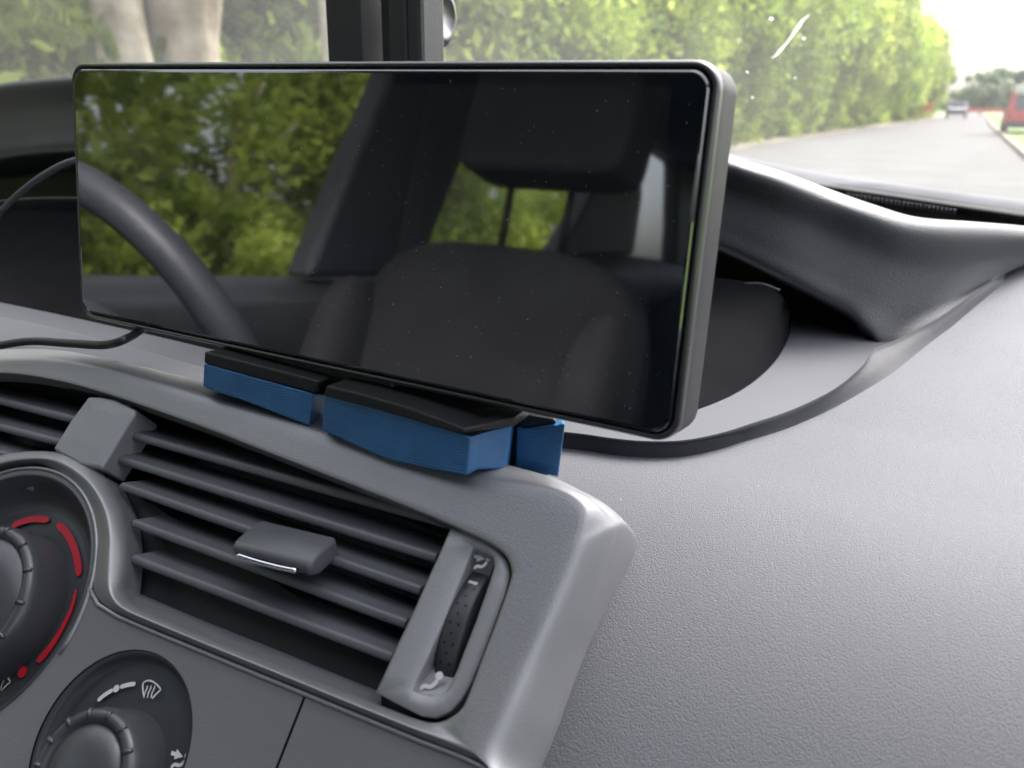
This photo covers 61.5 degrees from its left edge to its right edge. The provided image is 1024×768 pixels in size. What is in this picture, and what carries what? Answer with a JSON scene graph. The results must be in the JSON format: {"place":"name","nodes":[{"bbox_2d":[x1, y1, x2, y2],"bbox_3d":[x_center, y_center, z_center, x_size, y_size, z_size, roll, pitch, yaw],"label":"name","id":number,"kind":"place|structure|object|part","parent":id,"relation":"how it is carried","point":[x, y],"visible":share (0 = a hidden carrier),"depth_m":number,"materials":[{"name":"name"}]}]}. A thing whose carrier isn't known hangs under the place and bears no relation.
{"place":"outdoors","nodes":[
{"label":"outdoors","id":0,"kind":"place"},
{"bbox_2d":[747,107,945,140],"bbox_3d":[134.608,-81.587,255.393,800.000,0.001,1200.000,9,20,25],"label":"ground","id":1,"kind":"structure","parent":0,"point":[936,113],"depth_m":56.58,"materials":[{"name":"green plant"}]},
{"bbox_2d":[0,54,34,80],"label":"bush","id":2,"kind":"object","parent":1,"relation":"on","point":[26,69],"visible":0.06,"depth_m":7.35,"materials":[{"name":"green plant"}]},
{"bbox_2d":[0,0,87,82],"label":"broadleaf tree","id":3,"kind":"object","parent":1,"relation":"on","point":[18,73],"visible":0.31,"depth_m":7.05,"materials":[{"name":"green plant"}]},
{"bbox_2d":[13,51,82,79],"bbox_3d":[-4.415,-2.366,8.657,2.834,1.955,2.484,1,18,0],"label":"bush","id":4,"kind":"object","parent":1,"relation":"on","point":[77,60],"depth_m":8.52,"materials":[{"name":"green plant"}]},
{"bbox_2d":[74,0,153,69],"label":"old tree","id":5,"kind":"object","parent":1,"relation":"on","point":[118,34],"visible":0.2,"depth_m":7.20,"materials":[{"name":"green plant"}]},
{"bbox_2d":[0,0,230,79],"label":"broadleaf tree","id":6,"kind":"object","parent":1,"relation":"on","point":[78,11],"visible":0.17,"depth_m":7.35,"materials":[{"name":"green plant"}]},
{"bbox_2d":[8,0,310,63],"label":"broadleaf tree","id":7,"kind":"object","parent":1,"relation":"on","point":[282,7],"visible":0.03,"depth_m":10.46,"materials":[{"name":"green plant"}]},
{"bbox_2d":[0,0,319,74],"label":"broadleaf tree","id":8,"kind":"object","parent":1,"relation":"on","point":[53,66],"visible":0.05,"depth_m":8.67,"materials":[{"name":"green plant"}]},
{"bbox_2d":[10,0,319,70],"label":"broadleaf tree","id":9,"kind":"object","parent":1,"relation":"on","point":[250,16],"visible":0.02,"depth_m":10.56,"materials":[{"name":"green plant"}]},
{"bbox_2d":[142,0,222,61],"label":"old tree","id":10,"kind":"object","parent":1,"relation":"on","point":[183,30],"visible":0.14,"depth_m":7.61,"materials":[{"name":"brown plant"}]},
{"bbox_2d":[221,0,319,60],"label":"broadleaf tree","id":11,"kind":"object","parent":1,"relation":"on","point":[313,16],"visible":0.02,"depth_m":11.33,"materials":[{"name":"green plant"}]},
{"bbox_2d":[284,37,320,61],"bbox_3d":[-2.579,-3.277,11.475,3.675,2.535,3.221,-4,19,-14],"label":"bush","id":12,"kind":"object","parent":1,"relation":"on","point":[317,46],"depth_m":10.70,"materials":[{"name":"green plant"}]},
{"bbox_2d":[296,0,328,61],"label":"old tree","id":13,"kind":"object","parent":1,"relation":"on","point":[308,52],"visible":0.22,"depth_m":8.25,"materials":[{"name":"green plant"}]},
{"bbox_2d":[240,0,468,60],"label":"broadleaf tree","id":14,"kind":"object","parent":1,"relation":"on","point":[297,8],"visible":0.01,"depth_m":11.45,"materials":[{"name":"green plant"}]},
{"bbox_2d":[447,2,485,60],"bbox_3d":[-3.055,-6.197,15.146,4.641,6.684,5.233,9,20,25],"label":"broadleaf tree","id":15,"kind":"object","parent":1,"relation":"on","point":[451,43],"depth_m":15.17,"materials":[{"name":"green plant"}]},
{"bbox_2d":[452,0,564,60],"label":"broadleaf tree","id":16,"kind":"object","parent":1,"relation":"on","point":[483,8],"depth_m":16.03,"materials":[{"name":"green plant"}]},
{"bbox_2d":[444,0,576,60],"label":"broadleaf tree","id":17,"kind":"object","parent":1,"relation":"on","point":[473,46],"visible":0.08,"depth_m":14.82,"materials":[{"name":"green plant"}]},
{"bbox_2d":[453,0,597,60],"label":"broadleaf tree","id":18,"kind":"object","parent":1,"relation":"on","point":[545,37],"visible":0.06,"depth_m":15.78,"materials":[{"name":"green plant"}]},
{"bbox_2d":[463,0,644,60],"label":"broadleaf tree","id":19,"kind":"object","parent":1,"relation":"on","point":[617,40],"visible":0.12,"depth_m":17.13,"materials":[{"name":"green plant"}]},
{"bbox_2d":[464,0,683,60],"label":"broadleaf tree","id":20,"kind":"object","parent":1,"relation":"on","point":[594,56],"visible":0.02,"depth_m":18.66,"materials":[{"name":"green plant"}]},
{"bbox_2d":[555,0,690,60],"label":"broadleaf tree","id":21,"kind":"object","parent":1,"relation":"on","point":[663,26],"visible":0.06,"depth_m":19.26,"materials":[{"name":"green plant"}]},
{"bbox_2d":[623,1,674,51],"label":"broadleaf tree","id":22,"kind":"object","parent":1,"relation":"on","point":[673,21],"depth_m":21.11,"materials":[{"name":"green plant"}]},
{"bbox_2d":[581,0,749,73],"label":"broadleaf tree","id":23,"kind":"object","parent":1,"relation":"on","point":[689,48],"visible":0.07,"depth_m":20.73,"materials":[{"name":"green plant"}]},
{"bbox_2d":[629,0,722,54],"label":"broadleaf tree","id":24,"kind":"object","parent":1,"relation":"on","point":[687,13],"depth_m":21.43,"materials":[{"name":"green plant"}]},
{"bbox_2d":[645,24,730,68],"bbox_3d":[2.902,-9.750,24.163,6.275,7.940,6.128,9,20,25],"label":"broadleaf tree","id":25,"kind":"object","parent":1,"relation":"on","point":[717,50],"visible":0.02,"depth_m":23.51,"materials":[{"name":"green plant"}]},
{"bbox_2d":[659,0,737,48],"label":"broadleaf tree","id":26,"kind":"object","parent":1,"relation":"on","point":[730,1],"depth_m":26.81,"materials":[{"name":"green plant"}]},
{"bbox_2d":[642,0,757,79],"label":"broadleaf tree","id":27,"kind":"object","parent":1,"relation":"on","point":[742,43],"visible":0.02,"depth_m":25.50,"materials":[{"name":"green plant"}]},
{"bbox_2d":[732,114,742,132],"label":"bush","id":28,"kind":"object","parent":1,"relation":"on","point":[734,130],"visible":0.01,"depth_m":27.81,"materials":[{"name":"green plant"}]},
{"bbox_2d":[730,107,745,149],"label":"bush","id":29,"kind":"object","parent":1,"relation":"on","point":[737,110],"depth_m":24.00,"materials":[{"name":"green plant"}]},
{"bbox_2d":[731,80,765,141],"bbox_3d":[6.975,-9.105,29.430,3.327,2.618,3.796,-4,19,-13],"label":"bush","id":30,"kind":"object","parent":1,"relation":"on","point":[752,126],"visible":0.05,"depth_m":28.56,"materials":[{"name":"green plant"}]},
{"bbox_2d":[739,95,767,138],"bbox_3d":[7.737,-9.407,30.363,2.704,2.128,3.085,-9,21,-27],"label":"bush","id":31,"kind":"object","parent":1,"relation":"on","point":[757,120],"visible":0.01,"depth_m":29.74,"materials":[{"name":"green plant"}]},
{"bbox_2d":[701,0,808,131],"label":"broadleaf tree","id":32,"kind":"object","parent":1,"relation":"on","point":[775,30],"visible":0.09,"depth_m":27.22,"materials":[{"name":"green plant"}]},
{"bbox_2d":[737,80,777,138],"bbox_3d":[7.691,-9.633,30.871,3.540,2.454,3.158,9,20,25],"label":"bush","id":33,"kind":"object","parent":1,"relation":"on","point":[769,133],"visible":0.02,"depth_m":30.58,"materials":[{"name":"green plant"}]},
{"bbox_2d":[720,0,806,128],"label":"broadleaf tree","id":34,"kind":"object","parent":1,"relation":"on","point":[771,78],"visible":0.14,"depth_m":28.29,"materials":[{"name":"green plant"}]},
{"bbox_2d":[704,0,822,137],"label":"broadleaf tree","id":35,"kind":"object","parent":1,"relation":"on","point":[786,101],"visible":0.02,"depth_m":29.83,"materials":[{"name":"green plant"}]},
{"bbox_2d":[750,2,790,112],"bbox_3d":[7.779,-12.876,33.434,6.274,8.703,6.546,9,20,25],"label":"broadleaf tree","id":36,"kind":"object","parent":1,"relation":"on","point":[789,80],"depth_m":31.47,"materials":[{"name":"green plant"}]},
{"bbox_2d":[762,87,804,136],"bbox_3d":[9.741,-10.397,33.427,3.556,2.452,3.117,-12,22,-34],"label":"bush","id":37,"kind":"object","parent":1,"relation":"on","point":[786,122],"visible":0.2,"depth_m":32.80,"materials":[{"name":"green plant"}]},
{"bbox_2d":[744,0,846,130],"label":"broadleaf tree","id":38,"kind":"object","parent":1,"relation":"on","point":[818,15],"visible":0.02,"depth_m":31.49,"materials":[{"name":"green plant"}]},
{"bbox_2d":[774,94,816,134],"bbox_3d":[11.213,-11.442,36.637,3.124,2.458,3.564,-16,24,-41],"label":"bush","id":39,"kind":"object","parent":1,"relation":"on","point":[804,112],"visible":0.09,"depth_m":35.98,"materials":[{"name":"green plant"}]},
{"bbox_2d":[777,1,841,131],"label":"broadleaf tree","id":40,"kind":"object","parent":1,"relation":"on","point":[808,107],"visible":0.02,"depth_m":35.40,"materials":[{"name":"green plant"}]},
{"bbox_2d":[804,99,829,131],"bbox_3d":[12.977,-12.422,39.508,2.872,2.065,2.746,9,20,25],"label":"bush","id":41,"kind":"object","parent":1,"relation":"on","point":[821,126],"visible":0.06,"depth_m":39.72,"materials":[{"name":"green plant"}]},
{"bbox_2d":[783,0,866,119],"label":"broadleaf tree","id":42,"kind":"object","parent":1,"relation":"on","point":[829,61],"visible":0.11,"depth_m":33.50,"materials":[{"name":"green plant"}]},
{"bbox_2d":[793,0,867,115],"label":"broadleaf tree","id":43,"kind":"object","parent":1,"relation":"on","point":[865,9],"visible":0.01,"depth_m":37.92,"materials":[{"name":"green plant"}]},
{"bbox_2d":[783,0,879,133],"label":"broadleaf tree","id":44,"kind":"object","parent":1,"relation":"on","point":[822,108],"visible":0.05,"depth_m":35.77,"materials":[{"name":"green plant"}]},
{"bbox_2d":[816,94,849,129],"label":"bush","id":45,"kind":"object","parent":1,"relation":"on","point":[840,124],"visible":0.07,"depth_m":41.66,"materials":[{"name":"green plant"}]},
{"bbox_2d":[730,113,945,148],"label":"road edge","id":46,"kind":"object","parent":1,"relation":"on","point":[744,144],"visible":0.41,"depth_m":36.02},
{"bbox_2d":[921,103,933,118],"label":"road barrier","id":47,"kind":"object","parent":46,"relation":"on","point":[928,106],"visible":0.84,"depth_m":76.12,"materials":[{"name":"red plastic"}]},
{"bbox_2d":[829,98,853,128],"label":"bush","id":48,"kind":"object","parent":1,"relation":"on","point":[850,119],"visible":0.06,"depth_m":45.31,"materials":[{"name":"green plant"}]},
{"bbox_2d":[817,0,882,107],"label":"broadleaf tree","id":49,"kind":"object","parent":1,"relation":"on","point":[854,76],"depth_m":40.36,"materials":[{"name":"green plant"}]},
{"bbox_2d":[814,0,889,130],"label":"broadleaf tree","id":50,"kind":"object","parent":1,"relation":"on","point":[869,44],"visible":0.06,"depth_m":38.19,"materials":[{"name":"green plant"}]},
{"bbox_2d":[831,7,876,100],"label":"broadleaf tree","id":51,"kind":"object","parent":1,"relation":"on","point":[857,81],"depth_m":42.51,"materials":[{"name":"green plant"}]},
{"bbox_2d":[846,98,866,125],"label":"bush","id":52,"kind":"object","parent":1,"relation":"on","point":[862,109],"visible":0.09,"depth_m":47.39,"materials":[{"name":"green plant"}]},
{"bbox_2d":[827,0,896,121],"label":"broadleaf tree","id":53,"kind":"object","parent":1,"relation":"on","point":[851,95],"visible":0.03,"depth_m":42.01,"materials":[{"name":"green plant"}]},
{"bbox_2d":[830,0,914,127],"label":"broadleaf tree","id":54,"kind":"object","parent":1,"relation":"on","point":[883,81],"visible":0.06,"depth_m":44.85,"materials":[{"name":"green plant"}]},
{"bbox_2d":[867,109,882,118],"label":"bush","id":55,"kind":"object","parent":1,"relation":"on","point":[881,116],"visible":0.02,"depth_m":54.08,"materials":[{"name":"green plant"}]},
{"bbox_2d":[868,99,891,123],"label":"bush","id":56,"kind":"object","parent":1,"relation":"on","point":[883,120],"visible":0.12,"depth_m":56.67,"materials":[{"name":"green plant"}]},
{"bbox_2d":[859,0,900,124],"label":"broadleaf tree","id":57,"kind":"object","parent":1,"relation":"on","point":[896,78],"visible":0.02,"depth_m":52.43,"materials":[{"name":"green plant"}]},
{"bbox_2d":[876,42,900,114],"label":"broadleaf tree","id":58,"kind":"object","parent":1,"relation":"on","point":[891,96],"visible":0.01,"depth_m":56.90,"materials":[{"name":"green plant"}]},
{"bbox_2d":[873,99,906,122],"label":"bush","id":59,"kind":"object","parent":1,"relation":"on","point":[899,116],"visible":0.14,"depth_m":59.58,"materials":[{"name":"green plant"}]},
{"bbox_2d":[852,0,929,126],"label":"broadleaf tree","id":60,"kind":"object","parent":1,"relation":"on","point":[913,44],"visible":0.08,"depth_m":47.96,"materials":[{"name":"green plant"}]},
{"bbox_2d":[892,98,909,120],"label":"bush","id":61,"kind":"object","parent":1,"relation":"on","point":[904,114],"visible":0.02,"depth_m":65.65,"materials":[{"name":"green plant"}]},
{"bbox_2d":[874,0,944,122],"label":"broadleaf tree","id":62,"kind":"object","parent":1,"relation":"on","point":[916,60],"visible":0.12,"depth_m":59.21,"materials":[{"name":"green plant"}]},
{"bbox_2d":[886,0,946,119],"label":"broadleaf tree","id":63,"kind":"object","parent":1,"relation":"on","point":[900,74],"visible":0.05,"depth_m":62.61,"materials":[{"name":"green plant"}]},
{"bbox_2d":[910,99,925,118],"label":"bush","id":64,"kind":"object","parent":1,"relation":"on","point":[921,114],"visible":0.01,"depth_m":78.01,"materials":[{"name":"green plant"}]},
{"bbox_2d":[887,1,952,120],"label":"broadleaf tree","id":65,"kind":"object","parent":1,"relation":"on","point":[947,35],"visible":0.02,"depth_m":66.02,"materials":[{"name":"green plant"}]},
{"bbox_2d":[907,17,953,119],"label":"broadleaf tree","id":66,"kind":"object","parent":1,"relation":"on","point":[920,107],"visible":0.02,"depth_m":69.91,"materials":[{"name":"green plant"}]},
{"bbox_2d":[925,22,943,100],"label":"broadleaf tree","id":67,"kind":"object","parent":1,"relation":"on","point":[934,57],"depth_m":76.83,"materials":[{"name":"green plant"}]},
{"bbox_2d":[917,11,956,117],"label":"broadleaf tree","id":68,"kind":"object","parent":1,"relation":"on","point":[947,72],"visible":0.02,"depth_m":82.88,"materials":[{"name":"green plant"}]},
{"bbox_2d":[921,27,956,112],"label":"broadleaf tree","id":69,"kind":"object","parent":1,"relation":"on","point":[936,94],"visible":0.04,"depth_m":80.45,"materials":[{"name":"green plant"}]},
{"bbox_2d":[925,16,960,116],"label":"broadleaf tree","id":70,"kind":"object","parent":1,"relation":"on","point":[953,75],"visible":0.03,"depth_m":86.97,"materials":[{"name":"green plant"}]},
{"bbox_2d":[933,74,958,110],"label":"broadleaf tree","id":71,"kind":"object","parent":1,"relation":"on","point":[952,95],"visible":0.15,"depth_m":179.24,"materials":[{"name":"green plant"}]},
{"bbox_2d":[955,71,1006,111],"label":"broadleaf tree","id":72,"kind":"object","parent":1,"relation":"on","point":[985,96],"visible":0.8,"depth_m":158.88,"materials":[{"name":"green plant"}]},
{"bbox_2d":[983,65,1023,111],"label":"broadleaf tree","id":73,"kind":"object","parent":1,"relation":"on","point":[1005,73],"visible":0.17,"depth_m":164.88,"materials":[{"name":"green plant"}]},
{"bbox_2d":[998,68,1023,108],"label":"broadleaf tree","id":74,"kind":"object","parent":1,"relation":"on","point":[1018,77],"visible":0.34,"depth_m":140.16,"materials":[{"name":"green plant"}]},
{"bbox_2d":[1000,85,1023,132],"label":"parked van","id":75,"kind":"object","parent":1,"relation":"on","point":[1013,115],"visible":0.97,"depth_m":36.59,"materials":[{"name":"red paint"}]},
{"bbox_3d":[21.933,-11.914,36.195,1.250,0.761,0.050,9,20,25],"label":"rear window","id":76,"kind":"part","parent":75,"relation":"part of","materials":[{"name":"grey glass"}]},
{"bbox_2d":[730,112,1023,198],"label":"road","id":77,"kind":"structure","parent":0,"point":[972,152],"depth_m":21.96,"materials":[{"name":"grey asphalt"}]},
{"bbox_2d":[127,14,1023,405],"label":"passenger car","id":78,"kind":"object","parent":77,"relation":"on","point":[931,202],"visible":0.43,"depth_m":0.75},
{"bbox_2d":[0,75,1023,767],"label":"dashboard","id":79,"kind":"object","parent":78,"relation":"attached to","point":[816,505],"visible":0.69,"depth_m":0.28,"materials":[{"name":"plastic"}]},
{"bbox_2d":[0,328,146,349],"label":"power cable","id":80,"kind":"object","parent":79,"relation":"on","point":[132,335],"visible":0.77,"depth_m":0.32,"materials":[{"name":"rubber"}]},
{"bbox_2d":[0,349,636,767],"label":"console","id":81,"kind":"object","parent":79,"relation":"on","point":[562,547],"visible":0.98,"depth_m":0.25,"materials":[{"name":"grey plastic"}]},
{"bbox_2d":[0,526,68,684],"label":"rotary knob","id":82,"kind":"object","parent":81,"relation":"attached to","point":[34,579],"visible":1,"depth_m":0.28,"materials":[{"name":"plastic"}]},
{"bbox_2d":[0,382,175,491],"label":"air vent","id":83,"kind":"object","parent":81,"relation":"attached to","point":[36,417],"visible":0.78,"depth_m":0.34,"materials":[{"name":"plastic"}]},
{"bbox_2d":[33,707,165,767],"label":"rotary knob","id":84,"kind":"object","parent":81,"relation":"attached to","point":[103,737],"visible":1,"depth_m":0.24,"materials":[{"name":"plastic"}]},
{"bbox_2d":[103,406,511,722],"bbox_3d":[-0.072,0.056,0.279,0.169,0.072,0.072,9,20,25],"label":"air vent","id":85,"kind":"object","parent":81,"relation":"attached to","point":[433,653],"visible":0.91,"depth_m":0.26,"materials":[{"name":"plastic"}]},
{"bbox_2d":[203,347,564,476],"bbox_3d":[-0.046,0.007,0.283,0.138,0.031,0.055,9,20,25],"label":"display mount","id":86,"kind":"object","parent":79,"relation":"on","point":[412,426],"visible":0.75,"depth_m":0.26,"materials":[{"name":"blue plastic"}]},
{"bbox_2d":[72,60,736,439],"bbox_3d":[-0.050,-0.053,0.278,0.241,0.096,0.045,11,21,28],"label":"display screen","id":87,"kind":"object","parent":86,"relation":"on","point":[540,238],"visible":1,"depth_m":0.24,"materials":[{"name":"black glass"}]},
{"bbox_2d":[326,0,456,61],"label":"pillar","id":88,"kind":"structure","parent":79,"relation":"on","point":[390,30],"depth_m":0.42,"materials":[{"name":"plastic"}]},
{"bbox_2d":[945,101,967,117],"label":"distant car","id":89,"kind":"object","parent":77,"relation":"on","point":[957,108],"visible":0.98,"depth_m":81.31,"materials":[{"name":"white paint"}]},
{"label":"rear window","id":90,"kind":"part","parent":89,"relation":"part of","materials":[{"name":"grey glass"}]},
{"bbox_2d":[967,108,979,116],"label":"road barrier","id":91,"kind":"object","parent":77,"relation":"on","point":[971,109],"visible":0.48,"depth_m":95.08,"materials":[{"name":"red plastic"}]},
{"bbox_2d":[976,108,1002,116],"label":"road barrier","id":92,"kind":"object","parent":77,"relation":"on","point":[979,110],"visible":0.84,"depth_m":92.71,"materials":[{"name":"red plastic"}]},
{"bbox_2d":[984,112,1023,158],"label":"kerb","id":93,"kind":"structure","parent":77,"relation":"on","point":[1017,147],"depth_m":30.02,"materials":[{"name":"concrete"}]},
{"bbox_2d":[916,0,1023,104],"label":"sky","id":94,"kind":"structure","parent":0,"point":[991,32],"materials":[{"name":"white"}]},
{"bbox_2d":[985,112,1023,146],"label":"verge","id":95,"kind":"structure","parent":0,"point":[1016,134],"depth_m":40.88,"materials":[{"name":"green plant"}]}
]}

